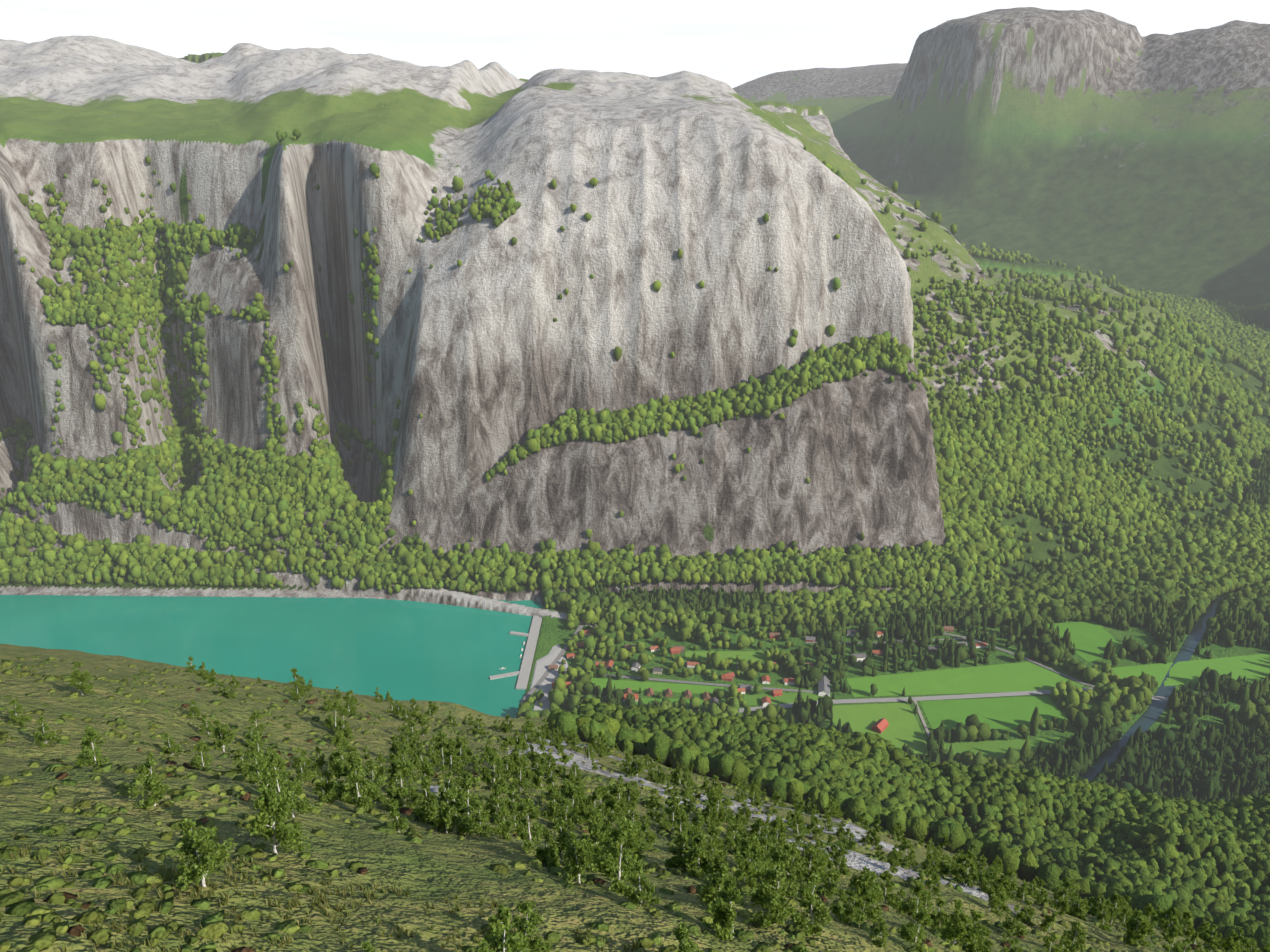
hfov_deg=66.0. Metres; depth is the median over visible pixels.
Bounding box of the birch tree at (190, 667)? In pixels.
[185,656,198,672]
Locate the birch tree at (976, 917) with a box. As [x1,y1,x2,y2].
[965,909,987,936]
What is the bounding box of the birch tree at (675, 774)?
[669,767,679,782]
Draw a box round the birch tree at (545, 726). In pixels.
[540,718,551,733]
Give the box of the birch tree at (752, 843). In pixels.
[733,835,771,880]
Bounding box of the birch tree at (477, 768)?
[472,754,487,773]
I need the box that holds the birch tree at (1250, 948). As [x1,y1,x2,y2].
[1241,940,1258,951]
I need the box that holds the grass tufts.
[0,829,649,951]
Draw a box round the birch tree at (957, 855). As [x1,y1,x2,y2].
[952,849,961,859]
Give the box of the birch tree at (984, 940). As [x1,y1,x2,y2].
[979,927,993,951]
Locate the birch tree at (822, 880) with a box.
[818,868,826,883]
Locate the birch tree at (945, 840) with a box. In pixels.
[939,833,950,849]
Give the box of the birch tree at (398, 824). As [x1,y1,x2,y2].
[386,801,408,831]
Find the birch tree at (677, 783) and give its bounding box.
[675,776,679,785]
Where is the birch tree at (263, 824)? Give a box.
[247,765,310,855]
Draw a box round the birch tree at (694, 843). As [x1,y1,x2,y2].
[678,824,714,869]
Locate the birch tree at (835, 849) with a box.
[832,840,841,859]
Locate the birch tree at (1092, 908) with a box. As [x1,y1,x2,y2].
[1087,896,1096,915]
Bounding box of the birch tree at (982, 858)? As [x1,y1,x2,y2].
[975,855,987,873]
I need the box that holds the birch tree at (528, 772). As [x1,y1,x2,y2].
[523,761,533,779]
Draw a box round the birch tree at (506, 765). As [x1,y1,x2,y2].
[499,755,515,777]
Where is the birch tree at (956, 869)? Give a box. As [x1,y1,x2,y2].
[951,863,959,877]
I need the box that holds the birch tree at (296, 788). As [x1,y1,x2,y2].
[280,769,317,817]
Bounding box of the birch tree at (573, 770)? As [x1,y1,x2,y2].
[568,762,582,785]
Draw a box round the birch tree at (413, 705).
[410,698,420,709]
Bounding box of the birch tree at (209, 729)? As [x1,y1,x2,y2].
[198,714,215,737]
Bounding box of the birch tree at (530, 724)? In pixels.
[524,715,536,735]
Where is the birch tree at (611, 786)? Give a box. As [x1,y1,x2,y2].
[602,784,627,812]
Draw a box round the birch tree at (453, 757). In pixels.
[439,738,464,774]
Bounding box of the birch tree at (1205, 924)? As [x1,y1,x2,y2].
[1197,921,1209,932]
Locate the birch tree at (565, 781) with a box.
[555,779,578,803]
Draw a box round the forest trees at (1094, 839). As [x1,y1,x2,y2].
[546,697,1269,951]
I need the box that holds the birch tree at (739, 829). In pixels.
[734,821,742,845]
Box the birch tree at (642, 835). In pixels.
[636,827,652,851]
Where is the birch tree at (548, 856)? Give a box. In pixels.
[533,827,560,866]
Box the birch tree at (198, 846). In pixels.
[174,817,236,888]
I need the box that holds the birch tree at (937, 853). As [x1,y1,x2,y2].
[935,849,941,865]
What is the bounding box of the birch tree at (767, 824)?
[761,818,772,833]
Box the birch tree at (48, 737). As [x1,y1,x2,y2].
[33,716,59,747]
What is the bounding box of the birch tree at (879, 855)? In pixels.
[875,844,885,858]
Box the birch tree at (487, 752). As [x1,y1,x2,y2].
[481,739,495,765]
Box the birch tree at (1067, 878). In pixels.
[1056,876,1072,889]
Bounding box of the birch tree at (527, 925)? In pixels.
[506,900,553,951]
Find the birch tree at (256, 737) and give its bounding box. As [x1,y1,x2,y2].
[244,733,285,786]
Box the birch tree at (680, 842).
[664,833,689,872]
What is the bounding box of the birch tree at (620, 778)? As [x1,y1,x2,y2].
[616,775,623,788]
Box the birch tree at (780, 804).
[775,791,785,807]
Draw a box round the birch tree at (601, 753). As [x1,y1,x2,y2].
[594,739,606,757]
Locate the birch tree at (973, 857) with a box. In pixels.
[967,851,979,881]
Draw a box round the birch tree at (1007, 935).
[1002,929,1012,942]
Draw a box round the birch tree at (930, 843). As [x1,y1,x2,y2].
[924,838,936,851]
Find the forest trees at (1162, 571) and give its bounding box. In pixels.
[0,129,1269,802]
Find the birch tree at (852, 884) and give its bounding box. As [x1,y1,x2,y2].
[845,874,856,894]
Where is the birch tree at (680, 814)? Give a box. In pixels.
[672,809,690,834]
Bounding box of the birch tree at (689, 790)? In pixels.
[679,780,693,795]
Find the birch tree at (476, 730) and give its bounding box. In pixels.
[471,718,486,735]
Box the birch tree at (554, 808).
[541,789,565,821]
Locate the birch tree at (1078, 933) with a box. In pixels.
[1059,920,1086,951]
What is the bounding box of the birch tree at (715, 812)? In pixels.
[709,802,723,825]
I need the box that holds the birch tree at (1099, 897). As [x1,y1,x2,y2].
[1090,895,1103,908]
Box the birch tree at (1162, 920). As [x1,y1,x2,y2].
[1157,909,1179,929]
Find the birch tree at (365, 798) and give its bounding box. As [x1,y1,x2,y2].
[339,754,381,812]
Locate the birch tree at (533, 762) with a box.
[530,757,538,771]
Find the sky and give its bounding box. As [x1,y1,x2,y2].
[0,0,1269,87]
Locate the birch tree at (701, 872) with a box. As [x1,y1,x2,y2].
[686,831,716,879]
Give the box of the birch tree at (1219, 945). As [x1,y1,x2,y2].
[1215,938,1224,950]
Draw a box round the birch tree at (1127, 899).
[1118,894,1131,907]
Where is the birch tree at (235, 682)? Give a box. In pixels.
[229,675,239,688]
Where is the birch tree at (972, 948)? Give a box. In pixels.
[962,927,981,951]
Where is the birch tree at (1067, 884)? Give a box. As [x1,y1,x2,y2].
[1062,881,1073,899]
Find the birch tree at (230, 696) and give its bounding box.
[224,686,236,698]
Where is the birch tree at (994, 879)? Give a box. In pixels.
[987,871,998,892]
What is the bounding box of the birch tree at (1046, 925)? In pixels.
[1039,912,1056,932]
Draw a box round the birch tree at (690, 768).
[687,762,693,772]
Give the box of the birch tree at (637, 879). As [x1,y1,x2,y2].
[623,862,661,906]
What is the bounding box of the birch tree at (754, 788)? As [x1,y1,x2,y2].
[748,784,762,805]
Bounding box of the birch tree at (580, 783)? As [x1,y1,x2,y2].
[574,781,587,805]
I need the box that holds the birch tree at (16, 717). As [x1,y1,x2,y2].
[7,698,30,725]
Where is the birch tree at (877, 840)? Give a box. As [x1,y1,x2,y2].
[872,830,882,850]
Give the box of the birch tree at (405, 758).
[398,750,413,776]
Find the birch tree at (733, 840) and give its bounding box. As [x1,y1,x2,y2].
[720,820,742,855]
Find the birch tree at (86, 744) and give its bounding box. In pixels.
[80,725,101,763]
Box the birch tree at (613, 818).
[600,812,618,831]
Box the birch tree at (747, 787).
[742,778,750,790]
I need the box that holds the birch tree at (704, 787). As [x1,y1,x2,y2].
[699,775,709,791]
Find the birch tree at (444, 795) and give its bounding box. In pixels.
[437,770,455,804]
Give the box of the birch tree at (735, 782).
[731,773,740,786]
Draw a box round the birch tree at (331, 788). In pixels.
[318,768,338,800]
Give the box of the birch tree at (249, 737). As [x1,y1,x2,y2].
[243,725,264,749]
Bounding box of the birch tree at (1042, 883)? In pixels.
[1035,879,1048,898]
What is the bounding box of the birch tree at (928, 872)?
[924,864,932,876]
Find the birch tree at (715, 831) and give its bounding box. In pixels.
[706,825,729,866]
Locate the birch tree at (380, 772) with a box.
[372,753,385,779]
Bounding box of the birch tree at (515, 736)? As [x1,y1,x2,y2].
[513,729,518,741]
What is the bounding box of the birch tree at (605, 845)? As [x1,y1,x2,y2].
[597,834,622,865]
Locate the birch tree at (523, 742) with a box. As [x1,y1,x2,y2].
[510,734,530,767]
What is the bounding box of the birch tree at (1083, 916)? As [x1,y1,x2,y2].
[1079,905,1086,920]
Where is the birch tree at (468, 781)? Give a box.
[455,771,490,822]
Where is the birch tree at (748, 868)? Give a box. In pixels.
[733,850,757,889]
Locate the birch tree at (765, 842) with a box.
[759,827,775,850]
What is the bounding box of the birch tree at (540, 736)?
[535,726,545,744]
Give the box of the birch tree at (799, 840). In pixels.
[795,830,807,847]
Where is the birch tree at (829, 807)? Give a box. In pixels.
[824,804,831,816]
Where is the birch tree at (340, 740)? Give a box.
[326,731,349,764]
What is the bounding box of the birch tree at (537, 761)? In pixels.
[532,756,544,780]
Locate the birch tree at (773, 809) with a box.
[770,800,777,812]
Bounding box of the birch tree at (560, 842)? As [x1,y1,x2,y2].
[550,817,569,853]
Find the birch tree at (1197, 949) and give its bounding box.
[1194,941,1202,951]
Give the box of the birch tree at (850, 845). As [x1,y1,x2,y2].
[843,832,857,850]
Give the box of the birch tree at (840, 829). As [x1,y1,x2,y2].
[833,820,845,835]
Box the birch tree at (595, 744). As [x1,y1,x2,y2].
[592,734,601,747]
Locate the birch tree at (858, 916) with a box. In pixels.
[843,893,868,923]
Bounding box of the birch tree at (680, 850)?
[677,831,687,871]
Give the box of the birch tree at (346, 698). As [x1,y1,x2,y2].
[341,695,357,714]
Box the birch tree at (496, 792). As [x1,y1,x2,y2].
[486,783,513,824]
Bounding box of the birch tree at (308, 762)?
[295,756,316,781]
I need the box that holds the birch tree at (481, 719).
[478,715,485,726]
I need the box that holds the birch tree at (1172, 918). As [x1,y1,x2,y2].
[1159,907,1182,937]
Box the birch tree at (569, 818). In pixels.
[552,798,576,830]
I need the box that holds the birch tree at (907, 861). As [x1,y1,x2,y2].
[895,840,915,869]
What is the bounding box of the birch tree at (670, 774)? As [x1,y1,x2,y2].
[666,767,673,782]
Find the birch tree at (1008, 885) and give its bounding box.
[996,868,1016,899]
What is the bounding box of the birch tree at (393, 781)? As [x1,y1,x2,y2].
[387,761,409,792]
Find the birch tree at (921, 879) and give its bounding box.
[915,872,923,884]
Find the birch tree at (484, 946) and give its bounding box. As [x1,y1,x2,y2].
[475,939,494,951]
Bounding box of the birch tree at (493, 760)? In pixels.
[479,750,504,789]
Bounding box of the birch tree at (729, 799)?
[723,798,734,817]
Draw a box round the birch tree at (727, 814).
[722,799,733,821]
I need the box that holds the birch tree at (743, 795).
[735,784,747,802]
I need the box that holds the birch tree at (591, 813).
[580,807,604,842]
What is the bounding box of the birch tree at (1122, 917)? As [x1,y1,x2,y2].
[1116,907,1131,926]
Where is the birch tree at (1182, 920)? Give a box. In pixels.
[1179,911,1195,935]
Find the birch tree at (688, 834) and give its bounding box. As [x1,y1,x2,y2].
[686,830,703,849]
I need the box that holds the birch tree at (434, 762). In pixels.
[428,748,439,765]
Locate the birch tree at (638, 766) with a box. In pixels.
[629,755,645,777]
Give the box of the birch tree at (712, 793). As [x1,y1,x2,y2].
[701,788,718,816]
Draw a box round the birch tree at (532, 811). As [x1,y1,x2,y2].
[513,797,551,852]
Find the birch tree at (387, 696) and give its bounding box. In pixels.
[385,691,389,701]
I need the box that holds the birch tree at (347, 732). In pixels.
[341,720,353,738]
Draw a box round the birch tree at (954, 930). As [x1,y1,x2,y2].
[937,899,978,946]
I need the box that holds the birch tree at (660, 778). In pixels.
[653,764,665,783]
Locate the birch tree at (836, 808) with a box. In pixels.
[832,801,842,817]
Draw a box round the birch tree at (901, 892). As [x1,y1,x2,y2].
[892,887,906,914]
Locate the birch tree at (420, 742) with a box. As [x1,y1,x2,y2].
[416,736,422,747]
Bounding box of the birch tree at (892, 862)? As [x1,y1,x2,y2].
[886,852,899,873]
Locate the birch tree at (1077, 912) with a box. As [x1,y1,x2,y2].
[1066,896,1087,918]
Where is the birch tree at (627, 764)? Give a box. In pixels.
[620,755,633,776]
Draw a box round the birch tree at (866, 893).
[848,871,886,925]
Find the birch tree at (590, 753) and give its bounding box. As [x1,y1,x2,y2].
[585,743,596,759]
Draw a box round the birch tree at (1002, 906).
[987,885,1012,914]
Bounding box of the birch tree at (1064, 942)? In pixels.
[1050,935,1071,951]
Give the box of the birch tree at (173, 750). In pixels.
[161,733,183,756]
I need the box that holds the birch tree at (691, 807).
[685,796,696,812]
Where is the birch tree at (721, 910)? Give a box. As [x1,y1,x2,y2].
[702,875,742,940]
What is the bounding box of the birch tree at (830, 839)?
[824,835,837,857]
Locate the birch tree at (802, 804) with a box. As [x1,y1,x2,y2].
[796,800,805,809]
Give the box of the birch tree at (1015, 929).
[1001,904,1029,937]
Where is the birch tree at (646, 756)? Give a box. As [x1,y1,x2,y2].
[644,754,654,769]
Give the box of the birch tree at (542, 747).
[534,743,545,759]
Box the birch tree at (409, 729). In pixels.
[403,719,414,736]
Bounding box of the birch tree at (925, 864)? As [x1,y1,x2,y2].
[921,859,932,874]
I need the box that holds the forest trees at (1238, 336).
[861,178,1269,470]
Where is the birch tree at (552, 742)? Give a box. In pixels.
[550,734,556,745]
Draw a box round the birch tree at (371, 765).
[364,759,388,801]
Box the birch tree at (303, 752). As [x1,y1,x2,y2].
[291,746,310,768]
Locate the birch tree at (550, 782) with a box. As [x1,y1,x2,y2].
[538,774,561,802]
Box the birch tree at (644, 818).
[640,815,654,834]
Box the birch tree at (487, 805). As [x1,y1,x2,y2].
[481,793,493,817]
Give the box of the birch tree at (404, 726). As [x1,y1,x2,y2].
[401,719,407,731]
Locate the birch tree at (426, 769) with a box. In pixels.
[410,746,436,782]
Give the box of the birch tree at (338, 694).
[333,686,341,698]
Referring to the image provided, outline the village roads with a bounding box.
[521,625,1250,762]
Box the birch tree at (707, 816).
[703,804,715,827]
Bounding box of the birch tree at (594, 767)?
[591,759,598,771]
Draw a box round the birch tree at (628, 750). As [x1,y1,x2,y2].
[625,744,632,754]
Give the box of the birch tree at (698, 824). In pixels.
[696,821,707,847]
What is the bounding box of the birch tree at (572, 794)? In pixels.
[560,785,586,821]
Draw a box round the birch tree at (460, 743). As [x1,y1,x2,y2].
[447,737,472,767]
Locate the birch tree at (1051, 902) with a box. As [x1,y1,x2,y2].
[1047,886,1062,909]
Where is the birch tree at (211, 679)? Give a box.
[206,669,216,685]
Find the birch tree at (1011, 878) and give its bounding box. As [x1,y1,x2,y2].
[1008,870,1016,883]
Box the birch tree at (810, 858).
[795,843,823,884]
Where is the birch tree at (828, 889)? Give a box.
[817,870,839,897]
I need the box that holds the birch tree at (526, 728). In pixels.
[520,723,534,739]
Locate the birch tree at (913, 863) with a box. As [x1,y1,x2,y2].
[906,850,918,868]
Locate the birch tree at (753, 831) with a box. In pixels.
[748,818,758,836]
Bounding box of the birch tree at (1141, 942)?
[1130,916,1149,946]
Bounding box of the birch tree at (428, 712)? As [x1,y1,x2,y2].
[425,704,433,715]
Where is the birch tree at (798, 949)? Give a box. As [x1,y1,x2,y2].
[792,945,815,951]
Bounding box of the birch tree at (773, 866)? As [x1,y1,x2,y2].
[766,847,779,869]
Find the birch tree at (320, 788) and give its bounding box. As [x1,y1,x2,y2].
[312,771,335,803]
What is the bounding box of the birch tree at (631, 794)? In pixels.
[621,782,638,812]
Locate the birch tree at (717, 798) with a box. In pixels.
[707,792,727,821]
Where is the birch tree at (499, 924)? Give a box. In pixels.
[481,904,529,951]
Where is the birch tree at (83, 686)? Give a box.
[68,661,94,695]
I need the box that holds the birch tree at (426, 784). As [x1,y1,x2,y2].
[413,776,440,823]
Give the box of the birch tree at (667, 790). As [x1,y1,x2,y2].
[661,774,673,795]
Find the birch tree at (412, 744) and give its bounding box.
[409,737,417,748]
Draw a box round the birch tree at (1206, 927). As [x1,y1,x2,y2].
[1198,925,1208,938]
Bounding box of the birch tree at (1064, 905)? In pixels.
[1052,887,1070,915]
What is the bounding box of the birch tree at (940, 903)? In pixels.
[928,897,950,934]
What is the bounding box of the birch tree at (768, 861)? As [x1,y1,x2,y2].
[761,849,772,871]
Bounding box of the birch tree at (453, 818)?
[441,785,475,835]
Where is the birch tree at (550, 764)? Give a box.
[543,753,556,775]
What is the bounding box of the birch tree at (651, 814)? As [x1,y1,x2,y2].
[646,801,658,820]
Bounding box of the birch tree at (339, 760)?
[327,745,349,775]
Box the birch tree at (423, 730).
[418,719,427,735]
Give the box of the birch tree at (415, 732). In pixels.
[406,720,419,738]
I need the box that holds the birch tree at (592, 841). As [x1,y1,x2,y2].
[584,822,605,872]
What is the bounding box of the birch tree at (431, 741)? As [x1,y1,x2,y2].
[425,739,438,757]
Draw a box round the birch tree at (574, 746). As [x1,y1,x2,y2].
[570,735,583,751]
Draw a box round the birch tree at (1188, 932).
[1181,911,1194,937]
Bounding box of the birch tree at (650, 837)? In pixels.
[641,821,659,852]
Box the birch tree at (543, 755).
[539,752,547,764]
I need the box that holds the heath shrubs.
[0,655,1224,951]
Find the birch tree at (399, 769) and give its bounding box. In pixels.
[381,759,422,810]
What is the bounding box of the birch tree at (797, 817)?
[789,811,811,836]
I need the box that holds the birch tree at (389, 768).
[386,757,396,773]
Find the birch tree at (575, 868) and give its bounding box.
[562,831,596,882]
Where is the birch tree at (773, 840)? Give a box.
[765,837,781,855]
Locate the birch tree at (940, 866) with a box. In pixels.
[937,854,951,872]
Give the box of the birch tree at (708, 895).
[696,863,729,908]
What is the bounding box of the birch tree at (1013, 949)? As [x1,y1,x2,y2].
[1000,938,1019,951]
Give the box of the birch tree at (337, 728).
[332,726,343,743]
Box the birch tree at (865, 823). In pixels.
[858,811,868,829]
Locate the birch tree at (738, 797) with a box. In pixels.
[733,788,742,802]
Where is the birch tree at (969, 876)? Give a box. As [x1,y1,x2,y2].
[954,858,976,887]
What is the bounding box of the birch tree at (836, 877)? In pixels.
[827,860,840,888]
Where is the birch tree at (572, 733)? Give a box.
[566,728,580,742]
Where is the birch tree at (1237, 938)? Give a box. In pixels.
[1233,928,1244,947]
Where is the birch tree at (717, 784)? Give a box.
[707,775,718,792]
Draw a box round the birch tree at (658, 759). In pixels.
[655,750,661,763]
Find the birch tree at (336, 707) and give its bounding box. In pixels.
[322,698,343,732]
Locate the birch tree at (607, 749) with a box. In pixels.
[604,742,612,755]
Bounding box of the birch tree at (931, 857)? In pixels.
[920,847,938,872]
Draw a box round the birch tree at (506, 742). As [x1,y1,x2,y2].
[497,735,518,766]
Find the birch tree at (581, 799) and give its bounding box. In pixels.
[577,790,587,815]
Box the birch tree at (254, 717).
[245,710,264,739]
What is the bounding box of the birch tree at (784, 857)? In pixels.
[774,850,799,897]
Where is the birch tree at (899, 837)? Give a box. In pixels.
[895,825,907,842]
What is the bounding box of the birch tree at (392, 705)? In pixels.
[386,697,395,714]
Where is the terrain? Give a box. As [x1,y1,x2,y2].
[0,7,1269,951]
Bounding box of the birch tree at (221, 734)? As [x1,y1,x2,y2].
[211,718,236,751]
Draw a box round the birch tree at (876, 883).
[871,871,883,904]
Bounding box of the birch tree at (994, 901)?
[986,887,1003,917]
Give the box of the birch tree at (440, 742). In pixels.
[435,730,449,755]
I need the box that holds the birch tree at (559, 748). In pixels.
[555,738,563,752]
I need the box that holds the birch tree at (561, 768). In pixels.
[552,753,569,779]
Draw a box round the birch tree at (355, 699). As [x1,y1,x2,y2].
[349,690,357,703]
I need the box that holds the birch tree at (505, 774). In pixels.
[488,761,506,780]
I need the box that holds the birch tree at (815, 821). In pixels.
[805,809,824,837]
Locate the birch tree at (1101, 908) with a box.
[1095,898,1109,915]
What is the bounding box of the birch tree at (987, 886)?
[981,878,995,892]
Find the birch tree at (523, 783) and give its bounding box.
[509,762,533,792]
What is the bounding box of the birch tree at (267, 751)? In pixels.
[261,746,281,770]
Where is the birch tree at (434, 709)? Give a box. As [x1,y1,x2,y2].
[428,701,438,713]
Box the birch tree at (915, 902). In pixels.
[898,880,927,925]
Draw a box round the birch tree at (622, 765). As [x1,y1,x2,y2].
[619,760,625,769]
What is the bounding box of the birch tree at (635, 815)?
[625,801,644,831]
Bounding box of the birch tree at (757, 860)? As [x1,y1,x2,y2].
[748,857,762,879]
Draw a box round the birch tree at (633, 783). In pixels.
[626,781,639,807]
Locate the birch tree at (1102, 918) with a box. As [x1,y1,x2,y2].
[1096,905,1111,932]
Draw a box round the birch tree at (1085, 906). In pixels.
[1083,897,1088,914]
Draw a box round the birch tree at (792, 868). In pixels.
[782,842,801,885]
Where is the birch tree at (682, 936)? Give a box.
[673,922,703,951]
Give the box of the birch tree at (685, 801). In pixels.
[679,791,689,811]
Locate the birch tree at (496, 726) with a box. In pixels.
[492,719,498,728]
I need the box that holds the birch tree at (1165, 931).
[1161,927,1168,938]
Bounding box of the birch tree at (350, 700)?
[344,691,354,708]
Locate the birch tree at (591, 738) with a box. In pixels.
[589,732,593,743]
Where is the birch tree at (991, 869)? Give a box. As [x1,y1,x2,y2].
[979,866,994,881]
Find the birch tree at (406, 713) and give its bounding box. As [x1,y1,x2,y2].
[401,704,411,720]
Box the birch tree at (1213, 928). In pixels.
[1201,924,1218,943]
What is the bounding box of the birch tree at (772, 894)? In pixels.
[744,861,797,928]
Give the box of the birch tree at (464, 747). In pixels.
[454,736,466,754]
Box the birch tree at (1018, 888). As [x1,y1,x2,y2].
[1015,879,1028,892]
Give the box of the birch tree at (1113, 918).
[1109,910,1115,923]
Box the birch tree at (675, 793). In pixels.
[670,784,679,795]
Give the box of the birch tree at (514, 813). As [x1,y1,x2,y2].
[506,801,525,827]
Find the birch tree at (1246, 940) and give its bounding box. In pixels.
[1238,937,1251,951]
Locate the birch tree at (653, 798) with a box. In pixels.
[646,788,659,808]
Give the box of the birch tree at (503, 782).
[491,767,508,792]
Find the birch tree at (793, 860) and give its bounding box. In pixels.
[785,840,799,869]
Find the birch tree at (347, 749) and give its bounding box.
[338,741,351,752]
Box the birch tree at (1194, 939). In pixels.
[1190,932,1198,944]
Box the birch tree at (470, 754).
[464,747,477,765]
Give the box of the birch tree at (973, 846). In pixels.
[965,844,976,853]
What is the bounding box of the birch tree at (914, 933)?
[897,905,932,951]
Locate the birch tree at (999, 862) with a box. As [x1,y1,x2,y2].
[991,857,1003,872]
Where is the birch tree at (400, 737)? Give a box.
[396,727,404,741]
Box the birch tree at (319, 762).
[311,746,325,770]
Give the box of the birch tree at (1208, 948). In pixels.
[1202,939,1216,951]
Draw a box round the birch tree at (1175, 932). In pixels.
[1161,924,1183,951]
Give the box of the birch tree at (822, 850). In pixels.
[816,843,827,870]
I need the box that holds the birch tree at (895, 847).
[886,843,902,864]
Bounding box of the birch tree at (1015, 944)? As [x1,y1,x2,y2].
[1008,938,1022,951]
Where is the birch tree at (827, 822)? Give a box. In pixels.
[819,813,833,831]
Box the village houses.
[548,625,986,733]
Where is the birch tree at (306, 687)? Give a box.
[299,676,309,689]
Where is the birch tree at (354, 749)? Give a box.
[350,746,365,768]
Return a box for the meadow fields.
[591,621,1269,759]
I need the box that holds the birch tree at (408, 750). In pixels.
[398,743,414,774]
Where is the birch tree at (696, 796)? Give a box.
[693,787,701,798]
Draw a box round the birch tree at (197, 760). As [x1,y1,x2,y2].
[188,740,214,770]
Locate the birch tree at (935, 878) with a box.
[924,866,941,898]
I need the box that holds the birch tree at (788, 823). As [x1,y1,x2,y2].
[784,810,792,827]
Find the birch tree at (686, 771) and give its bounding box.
[680,768,696,784]
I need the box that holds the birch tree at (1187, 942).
[1172,937,1191,951]
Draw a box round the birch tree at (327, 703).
[322,695,332,711]
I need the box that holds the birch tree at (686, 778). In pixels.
[681,774,688,787]
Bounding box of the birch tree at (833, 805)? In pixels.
[824,795,839,818]
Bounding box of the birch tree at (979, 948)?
[969,930,983,951]
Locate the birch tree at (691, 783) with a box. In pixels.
[688,778,694,797]
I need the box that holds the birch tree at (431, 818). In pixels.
[422,791,436,824]
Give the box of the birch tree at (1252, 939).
[1248,937,1256,949]
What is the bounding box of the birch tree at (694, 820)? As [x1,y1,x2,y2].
[691,812,704,827]
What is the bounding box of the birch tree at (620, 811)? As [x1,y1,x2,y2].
[603,782,630,818]
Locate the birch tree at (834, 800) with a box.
[832,798,842,817]
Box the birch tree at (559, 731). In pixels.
[554,727,564,739]
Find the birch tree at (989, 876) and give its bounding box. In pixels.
[985,872,992,884]
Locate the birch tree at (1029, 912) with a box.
[1018,899,1035,925]
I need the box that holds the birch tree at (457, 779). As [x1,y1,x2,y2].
[448,776,470,811]
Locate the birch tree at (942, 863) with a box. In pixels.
[940,854,947,873]
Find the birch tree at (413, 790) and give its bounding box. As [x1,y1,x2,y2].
[407,778,418,798]
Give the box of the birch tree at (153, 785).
[127,752,170,808]
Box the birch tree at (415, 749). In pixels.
[408,747,422,768]
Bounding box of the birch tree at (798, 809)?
[793,807,803,825]
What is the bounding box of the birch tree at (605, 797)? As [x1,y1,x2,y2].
[602,785,613,810]
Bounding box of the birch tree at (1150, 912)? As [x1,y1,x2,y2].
[1142,906,1157,936]
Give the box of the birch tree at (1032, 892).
[1027,880,1039,898]
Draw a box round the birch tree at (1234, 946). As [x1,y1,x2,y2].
[1220,930,1240,951]
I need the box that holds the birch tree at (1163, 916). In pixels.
[1158,909,1168,926]
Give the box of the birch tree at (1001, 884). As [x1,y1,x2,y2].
[998,882,1008,898]
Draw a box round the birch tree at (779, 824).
[763,816,789,847]
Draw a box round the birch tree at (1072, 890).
[1066,878,1075,892]
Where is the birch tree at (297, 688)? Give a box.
[290,680,304,701]
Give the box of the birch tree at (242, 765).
[228,748,251,776]
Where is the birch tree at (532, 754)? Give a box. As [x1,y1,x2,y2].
[526,743,537,758]
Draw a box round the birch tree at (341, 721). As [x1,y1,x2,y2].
[334,706,349,730]
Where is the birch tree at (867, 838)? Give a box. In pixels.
[860,826,873,843]
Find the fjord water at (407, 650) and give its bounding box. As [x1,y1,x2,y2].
[0,595,542,717]
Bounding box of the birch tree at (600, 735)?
[593,731,602,743]
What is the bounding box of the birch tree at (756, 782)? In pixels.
[753,779,762,792]
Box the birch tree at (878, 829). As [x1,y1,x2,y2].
[870,827,881,845]
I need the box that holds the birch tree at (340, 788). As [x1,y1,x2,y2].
[334,772,346,800]
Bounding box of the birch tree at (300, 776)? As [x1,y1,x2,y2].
[294,756,313,782]
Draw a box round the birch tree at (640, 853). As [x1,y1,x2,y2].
[630,821,644,859]
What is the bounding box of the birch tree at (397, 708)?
[394,700,402,715]
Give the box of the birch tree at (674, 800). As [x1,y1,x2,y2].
[664,795,690,828]
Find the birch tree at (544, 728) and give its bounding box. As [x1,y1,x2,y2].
[541,727,547,737]
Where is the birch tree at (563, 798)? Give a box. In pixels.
[557,782,581,816]
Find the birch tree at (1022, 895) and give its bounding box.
[1015,883,1027,902]
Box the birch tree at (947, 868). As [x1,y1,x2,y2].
[943,858,954,876]
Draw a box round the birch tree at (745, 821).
[739,818,747,833]
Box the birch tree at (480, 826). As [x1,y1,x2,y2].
[469,801,497,836]
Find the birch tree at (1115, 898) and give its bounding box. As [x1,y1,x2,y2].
[1105,894,1125,917]
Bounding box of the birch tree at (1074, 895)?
[1065,892,1077,913]
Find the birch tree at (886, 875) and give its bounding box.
[878,870,897,905]
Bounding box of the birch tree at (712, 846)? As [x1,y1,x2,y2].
[702,839,723,872]
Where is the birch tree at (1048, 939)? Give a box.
[1036,932,1062,951]
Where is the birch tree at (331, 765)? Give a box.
[329,751,341,773]
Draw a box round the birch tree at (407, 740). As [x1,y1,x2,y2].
[400,730,412,748]
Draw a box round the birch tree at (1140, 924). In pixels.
[1124,910,1149,944]
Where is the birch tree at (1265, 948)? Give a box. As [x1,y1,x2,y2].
[1262,943,1269,951]
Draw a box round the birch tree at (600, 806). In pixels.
[595,785,612,815]
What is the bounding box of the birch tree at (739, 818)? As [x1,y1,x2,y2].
[734,813,750,838]
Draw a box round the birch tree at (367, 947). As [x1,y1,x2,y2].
[362,941,374,951]
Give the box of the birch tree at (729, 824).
[726,819,731,838]
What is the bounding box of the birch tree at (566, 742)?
[565,730,575,743]
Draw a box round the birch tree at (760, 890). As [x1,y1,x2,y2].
[756,872,769,908]

